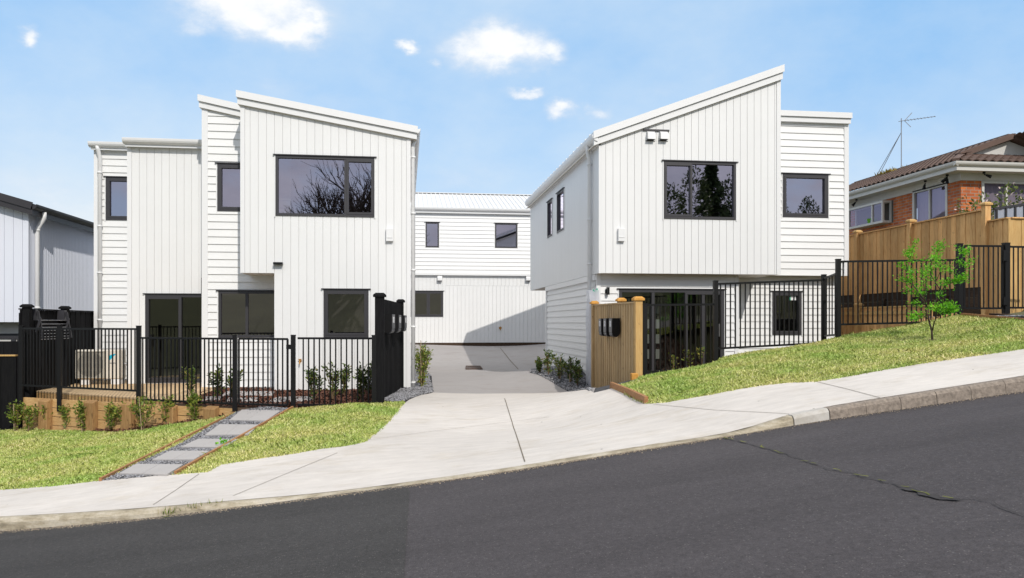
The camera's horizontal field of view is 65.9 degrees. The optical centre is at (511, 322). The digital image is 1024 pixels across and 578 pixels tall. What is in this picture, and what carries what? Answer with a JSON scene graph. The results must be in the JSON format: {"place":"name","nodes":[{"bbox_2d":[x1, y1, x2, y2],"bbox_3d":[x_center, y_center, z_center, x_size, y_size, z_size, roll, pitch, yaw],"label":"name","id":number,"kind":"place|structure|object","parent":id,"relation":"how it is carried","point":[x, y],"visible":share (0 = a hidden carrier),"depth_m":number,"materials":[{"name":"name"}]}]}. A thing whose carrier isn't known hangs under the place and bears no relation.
{"place":"outdoors","nodes":[
{"label":"outdoors","id":0,"kind":"place"},
{"bbox_2d":[0,411,235,489],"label":"lawn","id":1,"kind":"structure","parent":0,"point":[70,446],"depth_m":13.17,"materials":[{"name":"plant"}]},
{"bbox_2d":[4,399,26,430],"bbox_3d":[-9.858,1.847,15.717,0.372,0.670,0.429,0,0,43],"label":"shrub","id":2,"kind":"object","parent":1,"relation":"on","point":[12,417],"visible":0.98,"depth_m":15.66,"materials":[{"name":"green plant"}]},
{"bbox_2d":[21,403,38,431],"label":"shrub","id":3,"kind":"object","parent":1,"relation":"on","point":[28,411],"visible":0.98,"depth_m":15.58,"materials":[{"name":"green plant"}]},
{"bbox_2d":[58,403,72,427],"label":"shrub","id":4,"kind":"object","parent":1,"relation":"on","point":[63,411],"visible":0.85,"depth_m":15.48,"materials":[{"name":"green plant"}]},
{"bbox_2d":[72,397,86,431],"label":"shrub","id":5,"kind":"object","parent":1,"relation":"on","point":[80,412],"visible":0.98,"depth_m":15.07,"materials":[{"name":"green plant"}]},
{"bbox_2d":[127,394,157,430],"bbox_3d":[-6.623,1.618,14.215,0.555,0.719,0.378,0,0,-8],"label":"shrub","id":6,"kind":"object","parent":1,"relation":"on","point":[136,407],"visible":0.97,"depth_m":14.16,"materials":[{"name":"green plant"}]},
{"bbox_2d":[93,413,224,431],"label":"mulch","id":7,"kind":"object","parent":1,"relation":"on","point":[147,426],"visible":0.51,"depth_m":14.47,"materials":[{"name":"brown plant"}]},
{"bbox_2d":[103,399,119,429],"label":"shrub","id":8,"kind":"object","parent":7,"relation":"on","point":[112,408],"visible":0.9,"depth_m":14.87,"materials":[{"name":"green plant"}]},
{"bbox_2d":[157,394,176,424],"bbox_3d":[-6.289,1.592,14.380,0.327,0.601,0.338,0,0,-23],"label":"shrub","id":9,"kind":"object","parent":7,"relation":"on","point":[165,403],"visible":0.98,"depth_m":14.32,"materials":[{"name":"green plant"}]},
{"bbox_2d":[99,412,233,480],"bbox_3d":[-4.907,1.686,11.651,0.269,0.316,5.206,0,0,-1],"label":"timber edging","id":10,"kind":"object","parent":1,"relation":"on","point":[143,457],"visible":0.58,"depth_m":11.01,"materials":[{"name":"brown wood"}]},
{"bbox_2d":[185,389,202,420],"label":"shrub","id":11,"kind":"object","parent":1,"relation":"on","point":[193,398],"visible":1,"depth_m":14.09,"materials":[{"name":"green plant"}]},
{"bbox_2d":[102,406,286,480],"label":"path","id":12,"kind":"structure","parent":0,"point":[198,438],"depth_m":11.82,"materials":[{"name":"grey gravel"}]},
{"bbox_2d":[119,464,157,475],"bbox_3d":[-4.488,1.768,9.517,0.365,0.078,0.870,0,0,-8],"label":"paver","id":13,"kind":"object","parent":12,"relation":"on","point":[138,469],"visible":0.83,"depth_m":9.41,"materials":[{"name":"grey concrete"}]},
{"bbox_2d":[143,464,182,475],"bbox_3d":[-4.091,1.728,9.282,0.380,0.088,0.802,0,0,-8],"label":"paver","id":14,"kind":"object","parent":12,"relation":"on","point":[163,469],"visible":0.84,"depth_m":9.18,"materials":[{"name":"grey concrete"}]},
{"bbox_2d":[152,451,187,461],"bbox_3d":[-4.467,1.747,10.357,0.362,0.083,0.968,0,0,-8],"label":"paver","id":15,"kind":"object","parent":12,"relation":"on","point":[170,455],"visible":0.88,"depth_m":10.24,"materials":[{"name":"grey concrete"}]},
{"bbox_2d":[173,451,208,460],"bbox_3d":[-4.090,1.701,10.088,0.377,0.090,0.898,0,0,-8],"label":"paver","id":16,"kind":"object","parent":12,"relation":"on","point":[190,455],"visible":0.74,"depth_m":9.97,"materials":[{"name":"grey concrete"}]},
{"bbox_2d":[181,439,215,448],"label":"paver","id":17,"kind":"object","parent":12,"relation":"on","point":[197,443],"visible":0.84,"depth_m":11.13,"materials":[{"name":"grey concrete"}]},
{"bbox_2d":[201,439,236,447],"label":"paver","id":18,"kind":"object","parent":12,"relation":"on","point":[212,444],"visible":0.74,"depth_m":10.77,"materials":[{"name":"grey concrete"}]},
{"bbox_2d":[205,424,237,436],"bbox_3d":[-4.481,1.666,12.200,0.402,0.129,1.188,0,0,-8],"label":"paver","id":19,"kind":"object","parent":12,"relation":"on","point":[222,429],"visible":0.86,"depth_m":12.12,"materials":[{"name":"grey concrete"}]},
{"bbox_2d":[174,406,293,473],"bbox_3d":[-3.826,1.583,11.214,0.123,0.321,4.509,0,0,1],"label":"timber edging","id":20,"kind":"object","parent":12,"relation":"on","point":[195,461],"visible":0.62,"depth_m":10.53,"materials":[{"name":"brown wood"}]},
{"bbox_2d":[226,424,257,435],"bbox_3d":[-4.052,1.622,11.876,0.389,0.118,1.178,0,0,-8],"label":"paver","id":21,"kind":"object","parent":12,"relation":"on","point":[239,429],"visible":0.89,"depth_m":11.84,"materials":[{"name":"grey concrete"}]},
{"bbox_2d":[229,410,259,421],"bbox_3d":[-4.479,1.563,13.262,0.417,0.139,1.164,0,0,-8],"label":"paver","id":22,"kind":"object","parent":12,"relation":"on","point":[243,415],"visible":0.86,"depth_m":13.18,"materials":[{"name":"grey concrete"}]},
{"bbox_2d":[247,410,279,421],"bbox_3d":[-4.064,1.534,12.953,0.414,0.135,1.110,0,0,-3],"label":"paver","id":23,"kind":"object","parent":12,"relation":"on","point":[262,415],"visible":0.74,"depth_m":12.90,"materials":[{"name":"grey concrete"}]},
{"bbox_2d":[171,400,404,474],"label":"lawn","id":24,"kind":"structure","parent":0,"point":[298,434],"depth_m":11.27,"materials":[{"name":"plant"}]},
{"bbox_2d":[385,368,433,401],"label":"gravel","id":25,"kind":"structure","parent":0,"point":[405,393],"depth_m":16.45,"materials":[{"name":"grey gravel"}]},
{"bbox_2d":[412,341,431,386],"bbox_3d":[-1.990,0.948,17.598,0.519,1.071,0.343,0,0,15],"label":"shrub","id":26,"kind":"object","parent":25,"relation":"on","point":[423,370],"visible":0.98,"depth_m":17.60,"materials":[{"name":"green plant"}]},
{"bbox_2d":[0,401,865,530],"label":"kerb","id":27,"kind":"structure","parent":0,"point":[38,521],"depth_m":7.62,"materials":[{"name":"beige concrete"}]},
{"bbox_2d":[371,371,630,404],"bbox_3d":[-0.587,1.162,19.093,5.450,0.797,14.000,0,0,-8],"label":"gravel base","id":28,"kind":"object","parent":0,"point":[603,388],"visible":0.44,"depth_m":13.40,"materials":[{"name":"grey gravel"}]},
{"bbox_2d":[415,344,594,393],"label":"driveway","id":29,"kind":"structure","parent":0,"point":[449,372],"depth_m":24.87,"materials":[{"name":"grey concrete"}]},
{"bbox_2d":[0,349,1023,515],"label":"footpath","id":30,"kind":"structure","parent":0,"point":[577,423],"depth_m":8.97,"materials":[{"name":"concrete"}]},
{"bbox_2d":[0,0,1023,221],"label":"sky","id":31,"kind":"structure","parent":0,"point":[499,94],"materials":[{"name":"blue"}]},
{"bbox_2d":[18,297,1023,430],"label":"terrain","id":32,"kind":"structure","parent":0,"point":[1019,313],"depth_m":14.44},
{"bbox_2d":[0,355,17,429],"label":"board fence","id":33,"kind":"object","parent":32,"relation":"on","point":[8,379],"visible":0.67,"depth_m":16.02,"materials":[{"name":"black wood"}]},
{"bbox_2d":[0,341,18,411],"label":"board fence","id":34,"kind":"object","parent":32,"relation":"on","point":[8,347],"visible":0.21,"depth_m":19.13,"materials":[{"name":"black wood"}]},
{"bbox_2d":[0,193,93,340],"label":"neighbour house","id":35,"kind":"structure","parent":32,"relation":"on","point":[46,258],"depth_m":20.98,"materials":[{"name":"paint"}]},
{"bbox_2d":[0,334,17,340],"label":"garage door","id":36,"kind":"structure","parent":35,"relation":"in","point":[13,337],"depth_m":20.87,"materials":[{"name":"grey metal"}]},
{"bbox_2d":[18,304,93,428],"bbox_3d":[-10.206,0.960,18.028,0.220,2.680,3.936,0,0,-8],"label":"paling fence","id":37,"kind":"object","parent":32,"relation":"on","point":[81,319],"visible":0.45,"depth_m":17.33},
{"bbox_2d":[32,309,71,339],"bbox_3d":[-10.011,0.039,17.153,0.277,0.638,1.582,0,0,-8],"label":"clothes airer","id":38,"kind":"object","parent":37,"relation":"attached to","point":[62,315],"visible":0.72,"depth_m":17.10,"materials":[{"name":"grey metal"}]},
{"bbox_2d":[23,397,231,430],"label":"retaining wall","id":39,"kind":"structure","parent":32,"relation":"on","point":[94,413],"depth_m":15.09,"materials":[{"name":"brown wood"}]},
{"bbox_2d":[18,325,375,416],"bbox_3d":[-6.217,0.902,14.551,8.125,1.695,0.507,0,0,19],"label":"metal fence","id":40,"kind":"object","parent":32,"relation":"on","point":[138,389],"visible":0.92,"depth_m":14.60,"materials":[{"name":"black metal"}]},
{"bbox_2d":[238,338,290,405],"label":"garden gate","id":41,"kind":"structure","parent":40,"relation":"attached to","point":[288,346],"depth_m":13.75,"materials":[{"name":"black metal"}]},
{"bbox_2d":[53,90,420,425],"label":"townhouse","id":42,"kind":"structure","parent":32,"relation":"on","point":[251,215],"depth_m":17.43,"materials":[{"name":"white wood"}]},
{"bbox_2d":[103,176,126,220],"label":"window","id":43,"kind":"structure","parent":42,"relation":"in","point":[115,197],"depth_m":19.86,"materials":[{"name":"glass"}]},
{"bbox_2d":[36,380,211,404],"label":"deck","id":44,"kind":"structure","parent":42,"relation":"attached to","point":[98,395],"depth_m":16.37,"materials":[{"name":"brown wood"}]},
{"bbox_2d":[75,349,126,384],"bbox_3d":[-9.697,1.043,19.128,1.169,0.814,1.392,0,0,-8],"label":"heat pump unit","id":45,"kind":"object","parent":44,"relation":"on","point":[125,364],"visible":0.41,"depth_m":18.46,"materials":[{"name":"grey metal"}]},
{"bbox_2d":[142,293,201,383],"bbox_3d":[-8.030,0.381,18.875,1.501,2.158,0.180,0,0,-8],"label":"sliding door","id":46,"kind":"structure","parent":42,"relation":"in","point":[147,296],"depth_m":18.84,"materials":[{"name":"grey metal"}]},
{"bbox_2d":[215,162,239,211],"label":"window","id":47,"kind":"structure","parent":42,"relation":"in","point":[227,173],"depth_m":17.86,"materials":[{"name":"grey glass"}]},
{"bbox_2d":[216,290,273,337],"bbox_3d":[-5.987,-0.184,17.912,1.385,1.105,0.135,0,0,-8],"label":"window","id":48,"kind":"structure","parent":42,"relation":"in","point":[242,313],"depth_m":17.91,"materials":[{"name":"black glass"}]},
{"bbox_2d":[273,154,376,218],"bbox_3d":[-4.067,-2.961,17.213,2.204,1.354,0.135,0,0,-8],"label":"window","id":49,"kind":"structure","parent":42,"relation":"in","point":[304,185],"depth_m":17.22,"materials":[{"name":"black glass"}]},
{"bbox_2d":[321,288,370,336],"bbox_3d":[-3.628,-0.194,17.272,1.062,1.102,0.135,0,0,-8],"label":"window","id":50,"kind":"structure","parent":42,"relation":"in","point":[345,311],"depth_m":17.28,"materials":[{"name":"black glass"}]},
{"bbox_2d":[174,393,371,416],"bbox_3d":[-4.649,1.995,15.623,4.892,1.010,3.844,0,0,4],"label":"soil bed","id":51,"kind":"object","parent":32,"relation":"on","point":[220,406],"visible":0.1,"depth_m":14.18,"materials":[{"name":"brown soil"}]},
{"bbox_2d":[180,386,371,407],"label":"mulch","id":52,"kind":"object","parent":51,"relation":"on","point":[298,393],"visible":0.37,"depth_m":15.33,"materials":[{"name":"brown wood"}]},
{"bbox_2d":[180,366,198,393],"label":"shrub","id":53,"kind":"object","parent":52,"relation":"on","point":[189,378],"visible":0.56,"depth_m":16.08,"materials":[{"name":"green plant"}]},
{"bbox_2d":[207,363,227,397],"bbox_3d":[-5.656,1.137,15.186,0.406,0.750,0.367,0,0,30],"label":"shrub","id":54,"kind":"object","parent":52,"relation":"on","point":[219,382],"visible":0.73,"depth_m":15.16,"materials":[{"name":"green plant"}]},
{"bbox_2d":[223,391,274,395],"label":"paver","id":55,"kind":"object","parent":52,"relation":"on","point":[265,393],"visible":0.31,"depth_m":16.14,"materials":[{"name":"grey concrete"}]},
{"bbox_2d":[304,366,323,398],"bbox_3d":[-3.685,1.153,14.701,0.411,0.718,0.309,0,0,-8],"label":"shrub","id":56,"kind":"object","parent":52,"relation":"on","point":[311,380],"visible":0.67,"depth_m":14.70,"materials":[{"name":"green plant"}]},
{"bbox_2d":[321,362,343,399],"bbox_3d":[-3.453,1.113,15.094,0.406,0.801,0.492,0,0,26],"label":"shrub","id":57,"kind":"object","parent":52,"relation":"on","point":[333,382],"visible":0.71,"depth_m":15.09,"materials":[{"name":"green plant"}]},
{"bbox_2d":[337,363,350,394],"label":"shrub","id":58,"kind":"object","parent":52,"relation":"on","point":[344,379],"visible":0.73,"depth_m":15.84,"materials":[{"name":"green plant"}]},
{"bbox_2d":[353,361,371,398],"bbox_3d":[-2.827,1.119,15.014,0.418,0.786,0.360,0,0,-8],"label":"shrub","id":59,"kind":"object","parent":52,"relation":"on","point":[360,380],"visible":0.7,"depth_m":14.99,"materials":[{"name":"green plant"}]},
{"bbox_2d":[373,293,404,402],"bbox_3d":[-2.355,0.555,15.366,0.238,2.130,3.897,0,0,-3],"label":"paling fence","id":60,"kind":"object","parent":32,"relation":"on","point":[389,363],"visible":0.69,"depth_m":14.74,"materials":[{"name":"black wood"}]},
{"bbox_2d":[385,314,394,332],"bbox_3d":[-2.211,0.020,14.244,0.165,0.344,0.450,0,0,-2],"label":"letterbox","id":61,"kind":"object","parent":60,"relation":"attached to","point":[389,323],"visible":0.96,"depth_m":14.02,"materials":[{"name":"black metal"}]},
{"bbox_2d":[394,315,400,332],"bbox_3d":[-2.254,0.020,15.379,0.165,0.344,0.450,0,0,-2],"label":"letterbox","id":62,"kind":"object","parent":60,"relation":"attached to","point":[397,323],"visible":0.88,"depth_m":15.16,"materials":[{"name":"black metal"}]},
{"bbox_2d":[400,315,406,331],"bbox_3d":[-2.298,0.020,16.533,0.165,0.344,0.450,0,0,-2],"label":"letterbox","id":63,"kind":"object","parent":60,"relation":"attached to","point":[403,323],"visible":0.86,"depth_m":16.32,"materials":[{"name":"black metal"}]},
{"bbox_2d":[415,192,545,345],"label":"townhouse","id":64,"kind":"structure","parent":32,"relation":"on","point":[472,268],"depth_m":34.04,"materials":[{"name":"white wood"}]},
{"bbox_2d":[415,290,443,316],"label":"window","id":65,"kind":"structure","parent":64,"relation":"in","point":[427,303],"depth_m":33.82,"materials":[{"name":"black glass"}]},
{"bbox_2d":[424,221,439,247],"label":"window","id":66,"kind":"structure","parent":64,"relation":"in","point":[432,231],"depth_m":33.73,"materials":[{"name":"grey glass"}]},
{"bbox_2d":[445,286,545,342],"bbox_3d":[-0.591,-0.306,34.219,4.586,2.571,0.140,0,0,-8],"label":"garage door","id":67,"kind":"structure","parent":64,"relation":"in","point":[473,314],"depth_m":34.20,"materials":[{"name":"white paint"}]},
{"bbox_2d":[494,223,518,248],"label":"window","id":68,"kind":"structure","parent":64,"relation":"in","point":[506,234],"depth_m":34.17,"materials":[{"name":"grey glass"}]},
{"bbox_2d":[590,296,644,387],"bbox_3d":[2.067,0.650,15.855,0.313,2.300,4.831,0,0,-3],"label":"paling fence","id":69,"kind":"object","parent":32,"relation":"on","point":[618,359],"visible":0.62,"depth_m":15.29,"materials":[{"name":"brown wood"}]},
{"bbox_2d":[603,318,609,336],"bbox_3d":[1.925,0.096,15.756,0.165,0.362,0.300,0,0,-3],"label":"letterbox","id":70,"kind":"object","parent":69,"relation":"attached to","point":[606,326],"visible":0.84,"depth_m":15.61,"materials":[{"name":"black plastic"}]},
{"bbox_2d":[609,318,619,336],"bbox_3d":[1.961,0.096,15.145,0.165,0.362,0.300,0,0,-4],"label":"letterbox","id":71,"kind":"object","parent":69,"relation":"attached to","point":[614,327],"visible":1,"depth_m":15.00,"materials":[{"name":"black plastic"}]},
{"bbox_2d":[525,64,851,385],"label":"townhouse","id":72,"kind":"structure","parent":32,"relation":"on","point":[689,200],"depth_m":18.58,"materials":[{"name":"white wood"}]},
{"bbox_2d":[546,198,552,238],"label":"window","id":73,"kind":"structure","parent":72,"relation":"in","point":[550,202],"depth_m":24.19,"materials":[{"name":"black glass"}]},
{"bbox_2d":[555,187,564,233],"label":"window","id":74,"kind":"structure","parent":72,"relation":"in","point":[561,193],"depth_m":22.48,"materials":[{"name":"grey glass"}]},
{"bbox_2d":[638,295,662,373],"bbox_3d":[3.408,0.299,19.431,0.609,1.961,0.060,0,0,-8],"label":"entrance door","id":75,"kind":"structure","parent":72,"relation":"in","point":[658,298],"depth_m":19.43,"materials":[{"name":"black glass"}]},
{"bbox_2d":[617,288,726,374],"bbox_3d":[3.776,0.253,18.634,2.676,2.113,0.180,0,0,-8],"label":"sliding door","id":76,"kind":"structure","parent":72,"relation":"in","point":[702,292],"depth_m":18.69,"materials":[{"name":"grey metal"}]},
{"bbox_2d":[662,159,738,220],"bbox_3d":[4.363,-3.064,18.352,1.845,1.379,0.135,0,0,-8],"label":"window","id":77,"kind":"structure","parent":72,"relation":"in","point":[691,189],"depth_m":18.36,"materials":[{"name":"black glass"}]},
{"bbox_2d":[771,291,802,335],"bbox_3d":[6.976,-0.233,20.067,0.890,1.150,0.135,0,0,-8],"label":"window","id":78,"kind":"structure","parent":72,"relation":"in","point":[781,292],"depth_m":20.05,"materials":[{"name":"grey metal"}]},
{"bbox_2d":[781,172,830,218],"bbox_3d":[7.355,-3.175,19.816,1.316,1.136,0.135,0,0,-8],"label":"window","id":79,"kind":"structure","parent":72,"relation":"in","point":[804,194],"depth_m":19.82,"materials":[{"name":"grey glass"}]},
{"bbox_2d":[643,242,1023,375],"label":"metal fence","id":80,"kind":"object","parent":32,"relation":"on","point":[959,295],"visible":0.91,"depth_m":14.45,"materials":[{"name":"black metal"}]},
{"bbox_2d":[963,245,1008,308],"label":"garden gate","id":81,"kind":"structure","parent":80,"relation":"attached to","point":[1004,257],"depth_m":14.83,"materials":[{"name":"black metal"}]},
{"bbox_2d":[841,303,933,334],"bbox_3d":[8.785,0.345,20.511,0.665,1.710,5.700,0,0,-8],"label":"paling fence","id":82,"kind":"object","parent":32,"relation":"on","point":[847,329],"visible":0.11,"depth_m":19.86,"materials":[{"name":"brown wood"}]},
{"bbox_2d":[841,202,1023,316],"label":"paling fence","id":83,"kind":"object","parent":32,"relation":"on","point":[978,227],"visible":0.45,"depth_m":18.32,"materials":[{"name":"brown wood"}]},
{"bbox_2d":[849,132,1023,293],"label":"brick house","id":84,"kind":"structure","parent":32,"relation":"on","point":[935,187],"depth_m":27.35,"materials":[{"name":"red brick"}]},
{"bbox_2d":[849,200,892,229],"bbox_3d":[14.072,-4.218,31.111,0.416,0.839,2.559,0,0,-8],"label":"bay window","id":85,"kind":"structure","parent":84,"relation":"in","point":[880,212],"depth_m":30.80,"materials":[{"name":"white glass"}]},
{"bbox_2d":[878,113,934,171],"bbox_3d":[16.378,-7.522,33.353,0.666,2.461,2.887,0,0,-30],"label":"tv aerial","id":86,"kind":"object","parent":84,"relation":"attached to","point":[905,120],"visible":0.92,"depth_m":32.99,"materials":[{"name":"silver metal"}]},
{"bbox_2d":[912,183,947,221],"bbox_3d":[14.809,-3.774,27.804,0.259,2.000,1.852,0,0,-8],"label":"window","id":87,"kind":"structure","parent":84,"relation":"in","point":[933,201],"depth_m":27.85,"materials":[{"name":"white glass"}]},
{"bbox_2d":[981,180,1023,218],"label":"window","id":88,"kind":"structure","parent":84,"relation":"in","point":[989,187],"depth_m":26.61,"materials":[{"name":"white glass"}]},
{"bbox_2d":[963,180,1023,219],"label":"bush","id":89,"kind":"object","parent":32,"relation":"on","point":[1019,198],"visible":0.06,"depth_m":19.54,"materials":[{"name":"green plant"}]},
{"bbox_2d":[993,203,1023,218],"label":"sheet fence","id":90,"kind":"object","parent":32,"relation":"on","point":[1015,210],"visible":0.37,"depth_m":17.16,"materials":[{"name":"grey metal"}]},
{"bbox_2d":[529,366,593,391],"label":"gravel","id":91,"kind":"structure","parent":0,"point":[564,378],"depth_m":19.12,"materials":[{"name":"grey gravel"}]},
{"bbox_2d":[541,349,555,373],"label":"shrub","id":92,"kind":"object","parent":91,"relation":"on","point":[546,361],"visible":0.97,"depth_m":20.07,"materials":[{"name":"green plant"}]},
{"bbox_2d":[552,354,566,378],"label":"shrub","id":93,"kind":"object","parent":91,"relation":"on","point":[559,369],"visible":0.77,"depth_m":19.34,"materials":[{"name":"green plant"}]},
{"bbox_2d":[559,356,579,381],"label":"shrub","id":94,"kind":"object","parent":91,"relation":"on","point":[569,367],"visible":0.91,"depth_m":18.83,"materials":[{"name":"green plant"}]},
{"bbox_2d":[571,362,584,384],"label":"shrub","id":95,"kind":"object","parent":91,"relation":"on","point":[579,370],"visible":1,"depth_m":18.46,"materials":[{"name":"green plant"}]},
{"bbox_2d":[404,391,1023,577],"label":"road","id":96,"kind":"structure","parent":0,"point":[734,507],"depth_m":5.33,"materials":[{"name":"grey asphalt"}]},
{"bbox_2d":[0,485,409,577],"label":"road patch","id":97,"kind":"object","parent":96,"relation":"on","point":[359,535],"visible":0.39,"depth_m":6.09,"materials":[{"name":"grey asphalt"}]},
{"bbox_2d":[0,391,1022,533],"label":"road grit","id":98,"kind":"object","parent":96,"relation":"on","point":[594,458],"visible":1,"depth_m":7.65,"materials":[{"name":"grey gravel"}]},
{"bbox_2d":[788,407,828,424],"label":"kerb","id":99,"kind":"structure","parent":96,"relation":"on","point":[811,415],"depth_m":8.18,"materials":[{"name":"concrete"}]},
{"bbox_2d":[727,438,1021,514],"bbox_3d":[2.439,1.105,6.132,0.186,0.107,3.677,0,0,-11],"label":"road crack","id":100,"kind":"object","parent":96,"relation":"on","point":[873,478],"visible":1,"depth_m":5.62,"materials":[{"name":"black asphalt"}]},
{"bbox_2d":[860,396,900,413],"bbox_3d":[3.888,0.898,8.341,0.388,0.236,0.160,0,0,-8],"label":"kerb stone","id":101,"kind":"object","parent":96,"relation":"on","point":[884,404],"visible":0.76,"depth_m":8.28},
{"bbox_2d":[894,390,936,408],"bbox_3d":[4.285,0.848,8.395,0.405,0.243,0.160,0,0,-8],"label":"kerb stone","id":102,"kind":"object","parent":96,"relation":"on","point":[917,399],"visible":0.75,"depth_m":8.34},
{"bbox_2d":[902,487,959,499],"bbox_3d":[2.627,1.078,4.981,0.104,0.024,0.462,0,0,-14],"label":"road crack","id":103,"kind":"object","parent":96,"relation":"on","point":[936,496],"visible":1,"depth_m":4.97,"materials":[{"name":"grey asphalt"}]},
{"bbox_2d":[930,385,970,403],"bbox_3d":[4.685,0.799,8.448,0.392,0.244,0.160,0,0,-8],"label":"kerb stone","id":104,"kind":"object","parent":96,"relation":"on","point":[954,393],"visible":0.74,"depth_m":8.39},
{"bbox_2d":[965,380,1005,398],"bbox_3d":[5.083,0.748,8.502,0.403,0.251,0.160,0,0,-8],"label":"kerb stone","id":105,"kind":"object","parent":96,"relation":"on","point":[988,388],"visible":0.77,"depth_m":8.44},
{"bbox_2d":[998,375,1023,393],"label":"kerb stone","id":106,"kind":"object","parent":96,"relation":"on","point":[1014,384],"visible":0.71,"depth_m":8.48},
{"bbox_2d":[618,313,1023,403],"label":"lawn","id":107,"kind":"structure","parent":0,"point":[949,330],"depth_m":12.13,"materials":[{"name":"plant"}]},
{"bbox_2d":[610,382,647,402],"bbox_3d":[1.730,1.056,11.754,0.086,0.168,2.386,0,0,-4],"label":"timber edging","id":108,"kind":"object","parent":107,"relation":"on","point":[634,394],"visible":0.64,"depth_m":11.54,"materials":[{"name":"brown wood"}]},
{"bbox_2d":[893,237,977,340],"bbox_3d":[7.034,-0.576,13.074,1.618,1.777,1.050,0,0,-8],"label":"sapling","id":109,"kind":"object","parent":107,"relation":"on","point":[948,307],"visible":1,"depth_m":13.06,"materials":[{"name":"green plant"}]},
{"bbox_2d":[960,313,1023,319],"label":"timber edging","id":110,"kind":"object","parent":107,"relation":"on","point":[986,316],"visible":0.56,"depth_m":13.70,"materials":[{"name":"brown wood"}]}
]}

